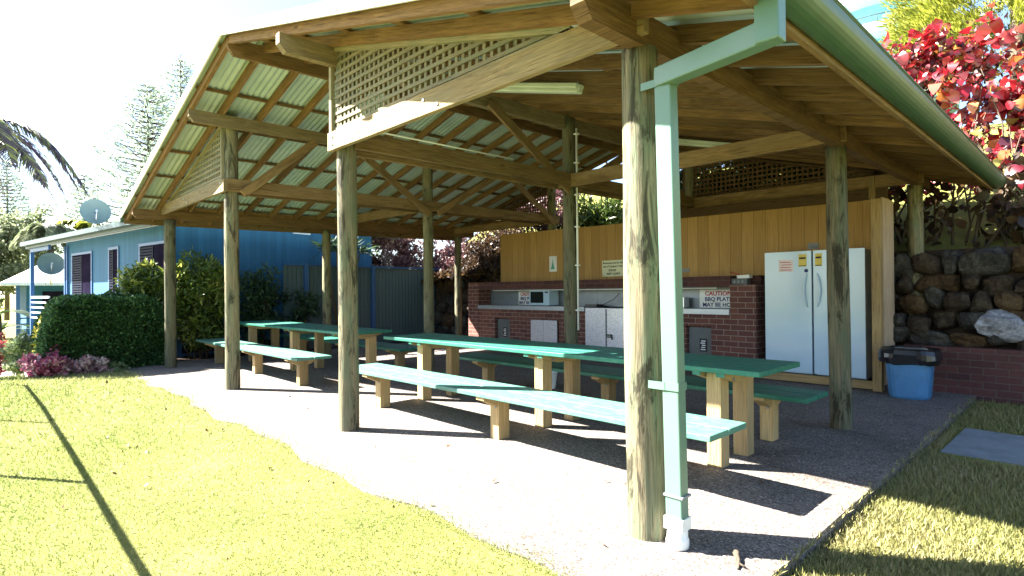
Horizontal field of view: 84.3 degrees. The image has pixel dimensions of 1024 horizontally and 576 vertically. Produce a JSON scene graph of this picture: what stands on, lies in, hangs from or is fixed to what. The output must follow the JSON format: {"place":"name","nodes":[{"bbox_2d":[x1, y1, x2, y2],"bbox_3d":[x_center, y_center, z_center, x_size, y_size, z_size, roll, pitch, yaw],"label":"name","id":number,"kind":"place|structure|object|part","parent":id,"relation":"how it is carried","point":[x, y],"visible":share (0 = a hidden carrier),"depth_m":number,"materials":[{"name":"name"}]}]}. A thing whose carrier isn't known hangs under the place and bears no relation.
{"place":"outdoors","nodes":[
{"label":"outdoors","id":0,"kind":"place"},
{"bbox_2d":[1,364,25,377],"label":"path","id":1,"kind":"structure","parent":0,"point":[6,373],"depth_m":12.35,"materials":[{"name":"white concrete"}]},
{"bbox_2d":[20,221,399,357],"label":"blue house","id":2,"kind":"structure","parent":0,"point":[96,258],"depth_m":13.74,"materials":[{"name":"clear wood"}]},
{"bbox_2d":[71,251,92,294],"bbox_3d":[-11.548,-0.348,15.180,1.605,1.221,0.026,-1,-1,37],"label":"window","id":3,"kind":"structure","parent":2,"relation":"in","point":[82,262],"depth_m":15.15,"materials":[{"name":"purple glass"}]},
{"bbox_2d":[80,199,110,226],"bbox_3d":[-12.632,-2.081,16.877,1.044,1.134,0.677,-1,0,19],"label":"satellite dish","id":4,"kind":"object","parent":2,"relation":"on","point":[95,211],"visible":1,"depth_m":16.82,"materials":[{"name":"metal"}]},
{"bbox_2d":[108,246,119,292],"bbox_3d":[-9.715,-0.416,13.795,0.671,1.169,0.026,-1,-1,37],"label":"window","id":5,"kind":"structure","parent":2,"relation":"in","point":[113,252],"depth_m":13.81,"materials":[{"name":"purple glass"}]},
{"bbox_2d":[138,240,163,273],"bbox_3d":[-7.869,-0.572,12.400,1.517,0.872,0.026,-1,-1,37],"label":"window","id":6,"kind":"structure","parent":2,"relation":"in","point":[151,250],"depth_m":12.39,"materials":[{"name":"purple glass"}]},
{"bbox_2d":[0,0,1009,296],"label":"sky","id":7,"kind":"structure","parent":0,"point":[63,63],"materials":[{"name":"white"}]},
{"bbox_2d":[0,297,1023,575],"bbox_3d":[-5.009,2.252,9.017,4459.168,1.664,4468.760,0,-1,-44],"label":"ground","id":8,"kind":"structure","parent":0,"point":[490,563],"depth_m":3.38,"materials":[{"name":"green plant"}]},
{"bbox_2d":[0,332,8,375],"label":"red shrub","id":9,"kind":"object","parent":8,"relation":"on","point":[2,346],"visible":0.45,"depth_m":10.68,"materials":[{"name":"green plant"}]},
{"bbox_2d":[0,329,32,374],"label":"variegated shrub","id":10,"kind":"object","parent":8,"relation":"on","point":[12,353],"visible":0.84,"depth_m":10.19,"materials":[{"name":"green plant"}]},
{"bbox_2d":[0,307,43,340],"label":"banana plant","id":11,"kind":"object","parent":8,"relation":"on","point":[22,312],"visible":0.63,"depth_m":18.36,"materials":[{"name":"green plant"}]},
{"bbox_2d":[0,208,47,309],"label":"broadleaf tree","id":12,"kind":"object","parent":8,"relation":"on","point":[8,234],"visible":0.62,"depth_m":26.76,"materials":[{"name":"green plant"}]},
{"bbox_2d":[0,158,47,320],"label":"norfolk pine","id":13,"kind":"object","parent":8,"relation":"on","point":[16,185],"visible":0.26,"depth_m":50.76,"materials":[{"name":"green plant"}]},
{"bbox_2d":[0,254,63,335],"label":"house","id":14,"kind":"structure","parent":8,"relation":"on","point":[21,282],"depth_m":21.88,"materials":[{"name":"white wood"}]},
{"bbox_2d":[37,253,63,285],"bbox_3d":[-15.468,-0.623,18.734,1.037,1.081,0.660,-1,0,19],"label":"satellite dish","id":15,"kind":"object","parent":14,"relation":"on","point":[51,264],"visible":1,"depth_m":18.67,"materials":[{"name":"metal"}]},
{"bbox_2d":[42,291,63,306],"bbox_3d":[-18.044,1.047,22.487,0.959,1.831,0.017,0,-1,-44],"label":"window","id":16,"kind":"structure","parent":14,"relation":"in","point":[52,294],"depth_m":22.32,"materials":[{"name":"black glass"}]},
{"bbox_2d":[5,200,63,269],"bbox_3d":[-29.172,-1.403,34.808,4.527,8.140,4.498,0,-1,-44],"label":"broadleaf tree","id":17,"kind":"object","parent":8,"relation":"on","point":[37,216],"visible":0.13,"depth_m":34.27,"materials":[{"name":"green plant"}]},
{"bbox_2d":[32,316,41,351],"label":"yellow shrub","id":18,"kind":"object","parent":8,"relation":"on","point":[35,330],"visible":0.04,"depth_m":10.09,"materials":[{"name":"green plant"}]},
{"bbox_2d":[8,222,76,252],"bbox_3d":[-21.496,-0.254,26.389,3.018,5.607,3.100,0,-1,-44],"label":"tree","id":19,"kind":"object","parent":8,"relation":"on","point":[35,230],"visible":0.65,"depth_m":25.48,"materials":[{"name":"green plant"}]},
{"bbox_2d":[0,114,88,210],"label":"feather palm","id":20,"kind":"object","parent":8,"relation":"on","point":[13,147],"visible":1,"depth_m":12.57,"materials":[{"name":"green plant"}]},
{"bbox_2d":[15,344,76,377],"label":"ground cover","id":21,"kind":"object","parent":8,"relation":"on","point":[48,365],"visible":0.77,"depth_m":9.19,"materials":[{"name":"pink plant"}]},
{"bbox_2d":[55,219,108,229],"bbox_3d":[-21.032,-0.394,27.943,2.994,5.903,3.187,0,0,-21],"label":"tree","id":22,"kind":"object","parent":8,"relation":"on","point":[79,225],"visible":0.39,"depth_m":27.17,"materials":[{"name":"green plant"}]},
{"bbox_2d":[47,169,118,253],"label":"norfolk pine","id":23,"kind":"object","parent":8,"relation":"on","point":[73,195],"visible":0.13,"depth_m":42.92,"materials":[{"name":"green plant"}]},
{"bbox_2d":[65,354,112,373],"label":"ground cover","id":24,"kind":"object","parent":8,"relation":"on","point":[84,365],"visible":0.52,"depth_m":9.55,"materials":[{"name":"purple plant"}]},
{"bbox_2d":[30,292,164,372],"bbox_3d":[-7.656,0.902,10.584,2.081,1.699,1.865,0,-1,-44],"label":"clipped hedge","id":25,"kind":"object","parent":8,"relation":"on","point":[112,327],"visible":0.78,"depth_m":10.05,"materials":[{"name":"green plant"}]},
{"bbox_2d":[55,74,175,254],"bbox_3d":[-21.422,-4.840,33.178,9.197,14.865,9.458,0,-1,-44],"label":"norfolk pine","id":26,"kind":"object","parent":8,"relation":"on","point":[144,99],"visible":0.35,"depth_m":32.34,"materials":[{"name":"green plant"}]},
{"bbox_2d":[102,361,130,371],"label":"pale plant","id":27,"kind":"object","parent":8,"relation":"on","point":[115,366],"visible":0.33,"depth_m":9.84,"materials":[{"name":"green plant"}]},
{"bbox_2d":[108,53,195,210],"bbox_3d":[-22.021,-6.538,37.888,9.178,18.338,8.434,0,0,-5],"label":"norfolk pine","id":28,"kind":"object","parent":8,"relation":"on","point":[180,92],"visible":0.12,"depth_m":37.48,"materials":[{"name":"green plant"}]},
{"bbox_2d":[10,378,394,559],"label":"leaf litter","id":29,"kind":"object","parent":8,"relation":"on","point":[176,436],"visible":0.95,"depth_m":4.40,"materials":[{"name":"brown plant"}]},
{"bbox_2d":[177,341,408,360],"bbox_3d":[-5.509,1.640,13.872,9.679,0.323,2.790,0,-1,-44],"label":"garden bed","id":30,"kind":"object","parent":8,"relation":"on","point":[241,354],"depth_m":12.37,"materials":[{"name":"soil"}]},
{"bbox_2d":[106,257,180,327],"bbox_3d":[-7.081,0.489,10.993,1.024,2.184,1.183,-1,0,22],"label":"lime shrub","id":31,"kind":"object","parent":30,"relation":"on","point":[140,278],"visible":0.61,"depth_m":10.79,"materials":[{"name":"green plant"}]},
{"bbox_2d":[160,243,241,359],"bbox_3d":[-6.534,0.325,11.678,1.369,2.521,1.572,-1,0,15],"label":"lime shrub","id":32,"kind":"object","parent":30,"relation":"on","point":[200,308],"visible":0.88,"depth_m":11.49,"materials":[{"name":"green plant"}]},
{"bbox_2d":[239,262,295,344],"bbox_3d":[-5.628,0.492,12.670,1.082,2.184,1.492,-1,0,23],"label":"dark shrub","id":33,"kind":"object","parent":30,"relation":"on","point":[262,296],"visible":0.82,"depth_m":12.49,"materials":[{"name":"green plant"}]},
{"bbox_2d":[288,287,321,350],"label":"dark shrub","id":34,"kind":"object","parent":30,"relation":"on","point":[299,313],"visible":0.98,"depth_m":13.21,"materials":[{"name":"green plant"}]},
{"bbox_2d":[308,234,378,325],"bbox_3d":[-4.192,0.025,13.928,1.924,3.023,1.428,1,-1,-68],"label":"dracaena","id":35,"kind":"object","parent":30,"relation":"on","point":[334,247],"visible":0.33,"depth_m":13.86,"materials":[{"name":"green plant"}]},
{"bbox_2d":[283,263,439,348],"bbox_3d":[-3.602,0.470,15.161,0.125,2.128,5.155,-1,-1,42],"label":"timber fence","id":36,"kind":"object","parent":30,"relation":"on","point":[392,298],"visible":0.41,"depth_m":15.20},
{"bbox_2d":[123,343,975,575],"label":"patio slab","id":37,"kind":"structure","parent":8,"relation":"on","point":[550,489],"depth_m":4.39,"materials":[{"name":"grey concrete"}]},
{"bbox_2d":[196,338,331,385],"bbox_3d":[-4.334,1.193,9.471,0.504,0.436,4.665,0,-1,-44],"label":"bench","id":38,"kind":"object","parent":37,"relation":"on","point":[300,360],"visible":0.95,"depth_m":8.74,"materials":[{"name":"green wood"}]},
{"bbox_2d":[240,320,391,378],"bbox_3d":[-3.742,1.034,10.013,0.743,0.754,4.831,0,-1,-44],"label":"picnic table","id":39,"kind":"object","parent":37,"relation":"on","point":[296,329],"visible":0.73,"depth_m":9.67,"materials":[{"name":"green wood"}]},
{"bbox_2d":[280,334,416,366],"bbox_3d":[-3.166,1.192,10.597,0.504,0.436,4.665,0,-1,-44],"label":"bench","id":40,"kind":"object","parent":37,"relation":"on","point":[399,351],"visible":0.5,"depth_m":9.40,"materials":[{"name":"green wood"}]},
{"bbox_2d":[359,363,745,442],"bbox_3d":[-0.251,1.130,5.232,0.504,0.436,4.665,0,-1,-44],"label":"bench","id":41,"kind":"object","parent":37,"relation":"on","point":[498,397],"visible":0.65,"depth_m":4.90,"materials":[{"name":"green paint"}]},
{"bbox_2d":[164,353,940,549],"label":"leaf litter","id":42,"kind":"object","parent":37,"relation":"on","point":[761,481],"visible":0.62,"depth_m":3.90,"materials":[{"name":"brown plant"}]},
{"bbox_2d":[119,0,1006,550],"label":"picnic shelter","id":43,"kind":"object","parent":37,"relation":"on","point":[347,122],"visible":0.92,"depth_m":5.36,"materials":[{"name":"brown wood"}]},
{"bbox_2d":[494,82,583,93],"bbox_3d":[0.170,-1.928,5.434,0.113,0.431,1.284,0,-1,-44],"label":"ceiling light","id":44,"kind":"object","parent":43,"relation":"attached to","point":[559,88],"visible":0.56,"depth_m":5.24,"materials":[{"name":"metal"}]},
{"bbox_2d":[678,139,728,147],"bbox_3d":[2.550,-1.990,7.764,0.113,0.465,1.406,0,-1,-44],"label":"ceiling light","id":45,"kind":"object","parent":43,"relation":"attached to","point":[694,143],"visible":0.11,"depth_m":7.70,"materials":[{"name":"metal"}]},
{"bbox_2d":[384,333,799,468],"bbox_3d":[0.280,0.971,5.837,0.743,0.754,4.831,0,-1,-44],"label":"picnic table","id":46,"kind":"object","parent":37,"relation":"on","point":[718,372],"visible":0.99,"depth_m":4.97,"materials":[{"name":"green paint"}]},
{"bbox_2d":[468,276,765,358],"bbox_3d":[1.474,0.610,11.114,0.514,1.535,6.793,0,-1,-44],"label":"barbecue counter","id":47,"kind":"object","parent":37,"relation":"on","point":[497,310],"visible":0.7,"depth_m":10.60,"materials":[{"name":"red brick"}]},
{"bbox_2d":[498,319,509,338],"bbox_3d":[-0.173,1.031,12.664,0.058,0.671,0.401,0,-1,-44],"label":"access door","id":48,"kind":"structure","parent":47,"relation":"in","point":[503,324],"depth_m":12.64,"materials":[{"name":"grey metal"}]},
{"bbox_2d":[519,291,529,304],"bbox_3d":[0.355,0.223,12.494,0.012,0.296,0.593,0,-1,-44],"label":"caution sign","id":49,"kind":"object","parent":47,"relation":"attached to","point":[524,298],"visible":0.68,"depth_m":12.57,"materials":[{"name":"white"}]},
{"bbox_2d":[531,320,543,341],"bbox_3d":[0.532,0.958,11.800,0.031,0.584,0.358,0,-1,-44],"label":"cupboard door","id":50,"kind":"structure","parent":47,"relation":"in","point":[537,326],"depth_m":11.78,"materials":[{"name":"grey metal"}]},
{"bbox_2d":[529,290,558,305],"bbox_3d":[0.669,0.209,11.919,0.295,0.334,0.567,0,-1,-44],"label":"microwave","id":51,"kind":"object","parent":47,"relation":"on","point":[548,297],"visible":0.88,"depth_m":11.77,"materials":[{"name":"white metal"}]},
{"bbox_2d":[543,320,557,342],"bbox_3d":[0.789,0.954,11.533,0.031,0.584,0.366,0,-1,-44],"label":"cupboard door","id":52,"kind":"structure","parent":47,"relation":"in","point":[550,326],"depth_m":11.52,"materials":[{"name":"grey metal"}]},
{"bbox_2d":[689,327,710,354],"bbox_3d":[3.097,0.980,9.269,0.058,0.671,0.410,0,-1,-44],"label":"access door","id":53,"kind":"structure","parent":47,"relation":"in","point":[699,337],"depth_m":9.26,"materials":[{"name":"black metal"}]},
{"bbox_2d":[699,290,729,307],"bbox_3d":[3.404,0.176,9.329,0.012,0.296,0.663,0,-1,-44],"label":"caution sign","id":54,"kind":"object","parent":47,"relation":"attached to","point":[714,298],"visible":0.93,"depth_m":9.36,"materials":[{"name":"white plastic"}]},
{"bbox_2d":[459,353,827,440],"bbox_3d":[0.917,1.129,6.357,0.504,0.436,4.665,0,-1,-44],"label":"bench","id":55,"kind":"object","parent":37,"relation":"on","point":[768,399],"visible":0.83,"depth_m":5.49,"materials":[{"name":"green wood"}]},
{"bbox_2d":[500,176,894,391],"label":"timber wall","id":56,"kind":"structure","parent":37,"relation":"on","point":[743,238],"depth_m":8.95,"materials":[{"name":"brown wood"}]},
{"bbox_2d":[549,256,556,271],"bbox_3d":[0.873,-0.512,12.036,0.010,0.331,0.209,0,-1,-44],"label":"poster","id":57,"kind":"object","parent":56,"relation":"attached to","point":[552,263],"visible":1,"depth_m":12.03,"materials":[{"name":"white paper"}]},
{"bbox_2d":[602,260,622,276],"bbox_3d":[1.952,-0.381,10.911,0.017,0.314,0.514,0,-1,-44],"label":"notice sign","id":58,"kind":"object","parent":56,"relation":"attached to","point":[612,268],"visible":0.99,"depth_m":10.92,"materials":[{"name":"white"}]},
{"bbox_2d":[765,251,816,374],"bbox_3d":[4.123,0.363,8.303,0.478,1.770,0.641,0,-1,-44],"label":"fridge","id":59,"kind":"object","parent":37,"relation":"on","point":[789,310],"visible":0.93,"depth_m":8.14,"materials":[{"name":"white metal"}]},
{"bbox_3d":[3.988,0.342,8.173,0.103,1.727,0.641,0,-1,-44],"label":"door","id":60,"kind":"part","parent":59,"relation":"part of","materials":[{"name":"white metal"}]},
{"bbox_2d":[813,248,872,379],"bbox_3d":[4.583,0.356,7.825,0.478,1.770,0.632,0,-1,-44],"label":"fridge","id":61,"kind":"object","parent":37,"relation":"on","point":[860,307],"visible":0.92,"depth_m":7.59,"materials":[{"name":"white metal"}]},
{"bbox_3d":[4.447,0.335,7.695,0.103,1.727,0.632,0,-1,-44],"label":"door","id":62,"kind":"part","parent":61,"relation":"part of","materials":[{"name":"white metal"}]},
{"bbox_2d":[878,345,942,399],"bbox_3d":[4.825,1.018,6.856,0.546,0.603,0.631,0,-1,-44],"label":"rubbish bin","id":63,"kind":"object","parent":37,"relation":"on","point":[910,372],"visible":1,"depth_m":6.69,"materials":[{"name":"blue plastic"}]},
{"bbox_2d":[434,244,1023,349],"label":"rock wall","id":64,"kind":"structure","parent":8,"relation":"on","point":[973,297],"depth_m":7.25,"materials":[{"name":"stone"}]},
{"bbox_2d":[420,225,587,288],"bbox_3d":[0.530,-0.661,14.700,2.598,2.070,11.158,0,-1,-44],"label":"bank ground cover","id":65,"kind":"object","parent":64,"relation":"on","point":[491,269],"visible":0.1,"depth_m":15.18,"materials":[{"name":"purple plant"}]},
{"bbox_2d":[769,397,1023,575],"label":"side grass","id":66,"kind":"structure","parent":8,"relation":"on","point":[982,409],"depth_m":3.31,"materials":[{"name":"green plant"}]},
{"bbox_2d":[903,343,1023,405],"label":"brick wall","id":67,"kind":"structure","parent":8,"relation":"on","point":[996,375],"depth_m":6.87,"materials":[{"name":"red brick"}]},
{"bbox_2d":[940,428,1023,465],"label":"paving slab","id":68,"kind":"structure","parent":8,"relation":"on","point":[990,445],"depth_m":4.88,"materials":[{"name":"grey concrete"}]},
{"bbox_2d":[552,371,557,388],"bbox_3d":[0.508,1.251,7.687,0.233,0.218,0.230,0,-1,-44],"label":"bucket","id":69,"kind":"object","parent":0,"point":[554,376],"visible":0.33,"depth_m":7.62,"materials":[{"name":"white plastic"}]},
{"bbox_2d":[683,297,688,307],"bbox_3d":[2.862,0.246,9.654,0.192,0.170,0.244,0,-1,-44],"label":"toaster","id":70,"kind":"object","parent":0,"point":[685,302],"visible":0.22,"depth_m":9.55,"materials":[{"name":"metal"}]},
{"bbox_2d":[434,123,1023,280],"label":"hillside","id":71,"kind":"structure","parent":0,"point":[959,238],"depth_m":8.58,"materials":[{"name":"green plant"}]},
{"bbox_2d":[371,237,422,269],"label":"purple shrub","id":72,"kind":"object","parent":71,"relation":"on","point":[405,256],"visible":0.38,"depth_m":16.84,"materials":[{"name":"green plant"}]},
{"bbox_2d":[412,238,476,289],"bbox_3d":[-1.958,-0.190,17.410,2.153,3.196,2.133,0,-1,-44],"label":"purple shrub","id":73,"kind":"object","parent":71,"relation":"on","point":[446,256],"visible":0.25,"depth_m":17.04,"materials":[{"name":"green plant"}]},
{"bbox_2d":[450,252,500,297],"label":"bank shrub","id":74,"kind":"object","parent":71,"relation":"on","point":[477,264],"visible":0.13,"depth_m":15.52,"materials":[{"name":"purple plant"}]},
{"bbox_2d":[453,220,516,282],"bbox_3d":[-0.511,-0.413,16.083,2.032,3.449,2.365,0,-1,-44],"label":"purple shrub","id":75,"kind":"object","parent":71,"relation":"on","point":[481,244],"visible":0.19,"depth_m":15.91,"materials":[{"name":"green plant"}]},
{"bbox_2d":[497,205,547,263],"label":"purple shrub","id":76,"kind":"object","parent":71,"relation":"on","point":[519,230],"visible":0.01,"depth_m":15.06,"materials":[{"name":"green plant"}]},
{"bbox_2d":[519,189,588,231],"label":"bank shrub","id":77,"kind":"object","parent":71,"relation":"on","point":[559,198],"visible":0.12,"depth_m":14.49,"materials":[{"name":"purple plant"}]},
{"bbox_2d":[536,193,622,230],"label":"slope plant","id":78,"kind":"object","parent":71,"relation":"on","point":[597,214],"visible":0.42,"depth_m":14.26,"materials":[{"name":"green plant"}]},
{"bbox_2d":[679,161,893,206],"bbox_3d":[4.530,-1.699,10.132,1.660,3.017,4.728,0,-1,-44],"label":"climbing shrub","id":79,"kind":"object","parent":71,"relation":"on","point":[745,175],"visible":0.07,"depth_m":10.01,"materials":[{"name":"green plant"}]},
{"bbox_2d":[839,0,959,125],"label":"apartment tower","id":80,"kind":"structure","parent":71,"relation":"on","point":[865,13],"depth_m":46.95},
{"bbox_2d":[855,2,1023,247],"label":"copperleaf shrub","id":81,"kind":"object","parent":71,"relation":"on","point":[935,67],"visible":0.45,"depth_m":8.04,"materials":[{"name":"red plant"}]},
{"bbox_2d":[874,0,1023,100],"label":"golden conifer","id":82,"kind":"object","parent":71,"relation":"on","point":[928,11],"visible":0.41,"depth_m":10.75,"materials":[{"name":"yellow plant"}]},
{"bbox_2d":[732,549,744,569],"bbox_3d":[1.093,1.304,2.728,0.041,0.043,0.182,-1,0,14],"label":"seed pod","id":83,"kind":"object","parent":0,"point":[736,554],"visible":1,"depth_m":2.71,"materials":[{"name":"beige plant"}]},
{"bbox_2d":[731,278,750,284],"bbox_3d":[3.561,-0.101,8.806,0.153,0.093,0.244,0,-1,-44],"label":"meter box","id":84,"kind":"object","parent":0,"point":[742,281],"visible":0.98,"depth_m":8.75,"materials":[{"name":"grey metal"}]},
{"bbox_2d":[737,275,751,277],"bbox_3d":[3.607,-0.178,8.774,0.113,0.052,0.201,0,-1,-44],"label":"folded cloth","id":85,"kind":"object","parent":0,"point":[744,276],"visible":0.9,"depth_m":8.72,"materials":[{"name":"white fabric"}]}
]}

